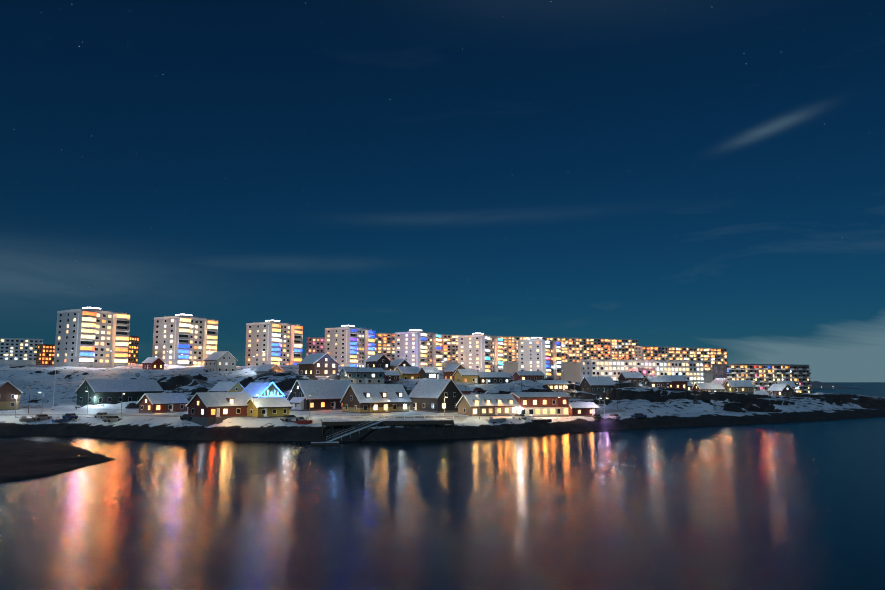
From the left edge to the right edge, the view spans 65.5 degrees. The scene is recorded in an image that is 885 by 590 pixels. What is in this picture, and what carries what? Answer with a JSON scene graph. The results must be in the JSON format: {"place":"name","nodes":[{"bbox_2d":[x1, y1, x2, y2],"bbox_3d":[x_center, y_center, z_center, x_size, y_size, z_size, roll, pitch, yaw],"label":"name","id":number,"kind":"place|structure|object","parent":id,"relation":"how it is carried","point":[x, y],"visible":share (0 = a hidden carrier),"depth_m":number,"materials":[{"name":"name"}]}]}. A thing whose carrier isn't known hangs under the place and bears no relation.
{"place":"outdoors","nodes":[
{"label":"outdoors","id":0,"kind":"place"},
{"bbox_2d":[0,382,884,589],"bbox_3d":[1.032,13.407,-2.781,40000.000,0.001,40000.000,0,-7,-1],"label":"sea water","id":1,"kind":"structure","parent":0,"point":[784,506],"depth_m":71.94,"materials":[{"name":"blue liquid"}]},
{"bbox_2d":[0,364,884,481],"bbox_3d":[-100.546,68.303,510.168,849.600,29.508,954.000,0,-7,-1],"label":"headland terrain","id":2,"kind":"structure","parent":0,"point":[21,459],"depth_m":216.57,"materials":[{"name":"white snow"}]},
{"bbox_2d":[0,381,22,410],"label":"house","id":3,"kind":"structure","parent":2,"relation":"on","point":[9,390],"depth_m":218.57,"materials":[{"name":"wood"}]},
{"bbox_2d":[0,338,43,364],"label":"apartment building","id":4,"kind":"structure","parent":2,"relation":"on","point":[19,351],"depth_m":560.02,"materials":[{"name":"concrete"}]},
{"bbox_2d":[19,416,36,421],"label":"hauled out boat","id":5,"kind":"object","parent":2,"relation":"on","point":[23,419],"visible":0.62,"depth_m":180.16,"materials":[{"name":"grey"}]},
{"bbox_2d":[32,414,51,419],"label":"parked car","id":6,"kind":"object","parent":2,"relation":"on","point":[41,416],"visible":0.85,"depth_m":182.06,"materials":[{"name":"grey paint"}]},
{"bbox_2d":[36,344,54,364],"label":"orange block","id":7,"kind":"structure","parent":2,"relation":"on","point":[45,354],"depth_m":516.79,"materials":[{"name":"concrete"}]},
{"bbox_2d":[52,417,71,422],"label":"hauled out boat","id":8,"kind":"object","parent":2,"relation":"on","point":[56,420],"visible":0.75,"depth_m":178.69,"materials":[{"name":"blue"}]},
{"bbox_2d":[62,413,77,418],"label":"parked car","id":9,"kind":"object","parent":2,"relation":"on","point":[70,415],"visible":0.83,"depth_m":182.22,"materials":[{"name":"blue paint"}]},
{"bbox_2d":[54,307,129,367],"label":"tower block","id":10,"kind":"structure","parent":2,"relation":"on","point":[84,335],"depth_m":374.27,"materials":[{"name":"concrete"}]},
{"bbox_2d":[94,412,109,418],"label":"parked car","id":11,"kind":"object","parent":2,"relation":"on","point":[102,414],"visible":0.85,"depth_m":181.45,"materials":[{"name":"grey paint"}]},
{"bbox_2d":[102,416,121,421],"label":"parked car","id":12,"kind":"object","parent":2,"relation":"on","point":[111,418],"visible":0.79,"depth_m":176.84,"materials":[{"name":"grey paint"}]},
{"bbox_2d":[75,379,163,406],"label":"house","id":13,"kind":"structure","parent":2,"relation":"on","point":[105,391],"depth_m":242.66,"materials":[{"name":"wood"}]},
{"bbox_2d":[128,335,138,363],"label":"narrow block","id":14,"kind":"structure","parent":2,"relation":"on","point":[133,348],"depth_m":479.43,"materials":[{"name":"concrete"}]},
{"bbox_2d":[141,357,165,369],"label":"house","id":15,"kind":"structure","parent":2,"relation":"on","point":[153,363],"depth_m":340.99,"materials":[{"name":"wood"}]},
{"bbox_2d":[136,392,188,413],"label":"red brown house","id":16,"kind":"structure","parent":2,"relation":"on","point":[153,403],"depth_m":199.23,"materials":[{"name":"wood"}]},
{"bbox_2d":[152,314,217,365],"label":"tower block","id":17,"kind":"structure","parent":2,"relation":"on","point":[191,339],"depth_m":411.88,"materials":[{"name":"concrete"}]},
{"bbox_2d":[180,414,191,420],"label":"parked car","id":18,"kind":"object","parent":2,"relation":"on","point":[187,417],"visible":0.75,"depth_m":170.07,"materials":[{"name":"black paint"}]},
{"bbox_2d":[185,391,251,426],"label":"house","id":19,"kind":"structure","parent":2,"relation":"on","point":[206,409],"depth_m":169.24,"materials":[{"name":"wood"}]},
{"bbox_2d":[203,351,237,371],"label":"house","id":20,"kind":"structure","parent":2,"relation":"on","point":[221,361],"depth_m":331.52,"materials":[{"name":"wood"}]},
{"bbox_2d":[209,381,243,391],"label":"yellow house","id":21,"kind":"structure","parent":2,"relation":"on","point":[232,386],"depth_m":228.43,"materials":[{"name":"concrete"}]},
{"bbox_2d":[241,382,283,397],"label":"house","id":22,"kind":"structure","parent":2,"relation":"on","point":[253,388],"depth_m":225.65,"materials":[{"name":"concrete"}]},
{"bbox_2d":[259,382,284,396],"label":"blue house led strings","id":23,"kind":"object","parent":22,"relation":"attached to","point":[271,392],"visible":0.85,"depth_m":224.96},
{"bbox_2d":[246,396,292,417],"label":"house","id":24,"kind":"structure","parent":2,"relation":"on","point":[269,407],"depth_m":174.02,"materials":[{"name":"wood"}]},
{"bbox_2d":[255,364,284,374],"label":"grey house","id":25,"kind":"structure","parent":2,"relation":"on","point":[266,368],"depth_m":296.58,"materials":[{"name":"concrete"}]},
{"bbox_2d":[245,320,302,365],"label":"tower block","id":26,"kind":"structure","parent":2,"relation":"on","point":[277,342],"depth_m":453.13,"materials":[{"name":"concrete"}]},
{"bbox_2d":[280,415,298,421],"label":"parked car","id":27,"kind":"object","parent":2,"relation":"on","point":[285,418],"visible":0.75,"depth_m":166.70,"materials":[{"name":"grey paint"}]},
{"bbox_2d":[289,397,304,410],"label":"shed","id":28,"kind":"structure","parent":2,"relation":"on","point":[297,403],"depth_m":205.15,"materials":[{"name":"concrete"}]},
{"bbox_2d":[290,418,311,424],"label":"hauled out boat","id":29,"kind":"object","parent":2,"relation":"on","point":[305,422],"visible":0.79,"depth_m":167.67,"materials":[{"name":"red"}]},
{"bbox_2d":[306,337,324,356],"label":"pink block","id":30,"kind":"structure","parent":2,"relation":"on","point":[315,344],"depth_m":559.56,"materials":[{"name":"concrete"}]},
{"bbox_2d":[297,352,339,376],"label":"house","id":31,"kind":"structure","parent":2,"relation":"on","point":[323,364],"depth_m":281.48,"materials":[{"name":"wood"}]},
{"bbox_2d":[286,380,351,410],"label":"house","id":32,"kind":"structure","parent":2,"relation":"on","point":[326,394],"depth_m":208.81,"materials":[{"name":"wood"}]},
{"bbox_2d":[324,325,374,367],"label":"tower block","id":33,"kind":"structure","parent":2,"relation":"on","point":[348,345],"depth_m":494.53,"materials":[{"name":"concrete"}]},
{"bbox_2d":[339,367,384,383],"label":"teal house","id":34,"kind":"structure","parent":2,"relation":"on","point":[365,375],"depth_m":265.19,"materials":[{"name":"wood"}]},
{"bbox_2d":[340,384,411,413],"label":"house","id":35,"kind":"structure","parent":2,"relation":"on","point":[355,399],"depth_m":194.21,"materials":[{"name":"wood"}]},
{"bbox_2d":[364,354,391,369],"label":"dark house","id":36,"kind":"structure","parent":2,"relation":"on","point":[382,361],"depth_m":316.50,"materials":[{"name":"wood"}]},
{"bbox_2d":[311,415,453,444],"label":"timber pier","id":37,"kind":"structure","parent":2,"relation":"on","point":[374,422],"depth_m":164.62,"materials":[{"name":"brown wood"}]},
{"bbox_2d":[384,370,400,380],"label":"house","id":38,"kind":"structure","parent":2,"relation":"on","point":[391,375],"depth_m":286.90,"materials":[{"name":"wood"}]},
{"bbox_2d":[390,359,412,369],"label":"dark house","id":39,"kind":"structure","parent":2,"relation":"on","point":[395,363],"depth_m":321.59,"materials":[{"name":"wood"}]},
{"bbox_2d":[395,366,419,378],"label":"yellow house","id":40,"kind":"structure","parent":2,"relation":"on","point":[406,372],"depth_m":301.89,"materials":[{"name":"wood"}]},
{"bbox_2d":[394,327,441,369],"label":"tower block","id":41,"kind":"structure","parent":2,"relation":"on","point":[415,347],"depth_m":517.29,"materials":[{"name":"concrete"}]},
{"bbox_2d":[418,366,440,378],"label":"house","id":42,"kind":"structure","parent":2,"relation":"on","point":[426,372],"depth_m":297.58,"materials":[{"name":"concrete"}]},
{"bbox_2d":[409,379,462,412],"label":"house","id":43,"kind":"structure","parent":2,"relation":"on","point":[427,395],"depth_m":200.60,"materials":[{"name":"wood"}]},
{"bbox_2d":[442,363,465,380],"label":"orange house","id":44,"kind":"structure","parent":2,"relation":"on","point":[449,370],"depth_m":306.58,"materials":[{"name":"wood"}]},
{"bbox_2d":[458,386,472,394],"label":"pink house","id":45,"kind":"structure","parent":2,"relation":"on","point":[464,390],"depth_m":220.69,"materials":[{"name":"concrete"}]},
{"bbox_2d":[453,368,479,383],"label":"yellow house","id":46,"kind":"structure","parent":2,"relation":"on","point":[466,375],"depth_m":297.61,"materials":[{"name":"wood"}]},
{"bbox_2d":[458,333,502,371],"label":"tower block","id":47,"kind":"structure","parent":2,"relation":"on","point":[482,352],"depth_m":529.08,"materials":[{"name":"concrete"}]},
{"bbox_2d":[456,393,519,415],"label":"house","id":48,"kind":"structure","parent":2,"relation":"on","point":[494,404],"depth_m":191.97,"materials":[{"name":"wood"}]},
{"bbox_2d":[477,371,510,383],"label":"long dark house","id":49,"kind":"structure","parent":2,"relation":"on","point":[498,377],"depth_m":307.29,"materials":[{"name":"wood"}]},
{"bbox_2d":[486,417,505,422],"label":"hauled out boat","id":50,"kind":"object","parent":2,"relation":"on","point":[490,419],"visible":0.94,"depth_m":177.15,"materials":[{"name":"grey"}]},
{"bbox_2d":[375,333,638,381],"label":"apartment buildings","id":51,"kind":"structure","parent":2,"relation":"on","point":[574,351],"depth_m":659.58,"materials":[{"name":"beige concrete"}]},
{"bbox_2d":[512,414,526,419],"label":"parked car","id":52,"kind":"object","parent":2,"relation":"on","point":[519,416],"visible":0.9,"depth_m":183.67,"materials":[{"name":"grey paint"}]},
{"bbox_2d":[512,371,544,381],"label":"red house","id":53,"kind":"structure","parent":2,"relation":"on","point":[534,376],"depth_m":316.08,"materials":[{"name":"wood"}]},
{"bbox_2d":[518,337,560,379],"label":"tower block","id":54,"kind":"structure","parent":2,"relation":"on","point":[543,355],"depth_m":545.43,"materials":[{"name":"concrete"}]},
{"bbox_2d":[510,391,570,416],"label":"house","id":55,"kind":"structure","parent":2,"relation":"on","point":[541,404],"depth_m":198.14,"materials":[{"name":"wood"}]},
{"bbox_2d":[531,417,551,422],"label":"boat","id":56,"kind":"object","parent":2,"relation":"on","point":[535,420],"visible":0.92,"depth_m":184.78,"materials":[{"name":"grey"}]},
{"bbox_2d":[535,380,568,391],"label":"lit house","id":57,"kind":"structure","parent":2,"relation":"on","point":[559,385],"depth_m":302.52,"materials":[{"name":"concrete"}]},
{"bbox_2d":[569,402,598,416],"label":"house","id":58,"kind":"structure","parent":2,"relation":"on","point":[586,409],"depth_m":202.78,"materials":[{"name":"wood"}]},
{"bbox_2d":[592,414,600,419],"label":"parked car","id":59,"kind":"object","parent":2,"relation":"on","point":[596,416],"visible":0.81,"depth_m":198.27,"materials":[{"name":"grey paint"}]},
{"bbox_2d":[579,376,615,395],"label":"house","id":60,"kind":"structure","parent":2,"relation":"on","point":[600,385],"depth_m":312.84,"materials":[{"name":"wood"}]},
{"bbox_2d":[607,414,620,419],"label":"parked car","id":61,"kind":"object","parent":2,"relation":"on","point":[615,416],"visible":0.79,"depth_m":202.20,"materials":[{"name":"grey paint"}]},
{"bbox_2d":[617,371,643,383],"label":"house","id":62,"kind":"structure","parent":2,"relation":"on","point":[637,377],"depth_m":328.63,"materials":[{"name":"concrete"}]},
{"bbox_2d":[631,413,646,417],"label":"parked car","id":63,"kind":"object","parent":2,"relation":"on","point":[637,415],"visible":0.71,"depth_m":209.83,"materials":[{"name":"blue paint"}]},
{"bbox_2d":[580,359,703,385],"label":"apartment building","id":64,"kind":"structure","parent":2,"relation":"on","point":[692,372],"depth_m":416.34,"materials":[{"name":"concrete"}]},
{"bbox_2d":[629,368,654,379],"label":"pink house","id":65,"kind":"structure","parent":2,"relation":"on","point":[644,372],"depth_m":395.70,"materials":[{"name":"concrete"}]},
{"bbox_2d":[643,376,671,387],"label":"house","id":66,"kind":"structure","parent":2,"relation":"on","point":[660,381],"depth_m":323.01,"materials":[{"name":"wood"}]},
{"bbox_2d":[661,375,688,390],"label":"house","id":67,"kind":"structure","parent":2,"relation":"on","point":[680,381],"depth_m":328.27,"materials":[{"name":"wood"}]},
{"bbox_2d":[634,346,727,382],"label":"apartment slab","id":68,"kind":"structure","parent":2,"relation":"on","point":[708,357],"depth_m":619.82,"materials":[{"name":"beige concrete"}]},
{"bbox_2d":[688,380,692,389],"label":"house","id":69,"kind":"structure","parent":2,"relation":"on","point":[690,385],"depth_m":387.80,"materials":[{"name":"concrete"}]},
{"bbox_2d":[692,382,724,391],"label":"house","id":70,"kind":"structure","parent":2,"relation":"on","point":[717,387],"depth_m":333.52,"materials":[{"name":"concrete"}]},
{"bbox_2d":[711,377,729,391],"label":"house","id":71,"kind":"structure","parent":2,"relation":"on","point":[717,380],"depth_m":391.88,"materials":[{"name":"concrete"}]},
{"bbox_2d":[723,380,754,393],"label":"house","id":72,"kind":"structure","parent":2,"relation":"on","point":[744,386],"depth_m":338.09,"materials":[{"name":"wood"}]},
{"bbox_2d":[754,390,767,394],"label":"house","id":73,"kind":"structure","parent":2,"relation":"on","point":[761,392],"depth_m":359.60,"materials":[{"name":"concrete"}]},
{"bbox_2d":[712,364,811,392],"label":"apartment building","id":74,"kind":"structure","parent":2,"relation":"on","point":[765,376],"depth_m":481.32,"materials":[{"name":"concrete"}]},
{"bbox_2d":[767,383,794,396],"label":"house","id":75,"kind":"structure","parent":2,"relation":"on","point":[779,389],"depth_m":344.89,"materials":[{"name":"concrete"}]},
{"bbox_2d":[775,380,796,395],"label":"house","id":76,"kind":"structure","parent":2,"relation":"on","point":[792,385],"depth_m":379.79,"materials":[{"name":"concrete"}]},
{"bbox_2d":[0,0,884,381],"label":"sky","id":77,"kind":"structure","parent":0,"point":[664,173],"materials":[{"name":"blue"}]},
{"bbox_2d":[810,381,862,388],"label":"coast","id":78,"kind":"structure","parent":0,"point":[817,385],"depth_m":1422.30}
]}

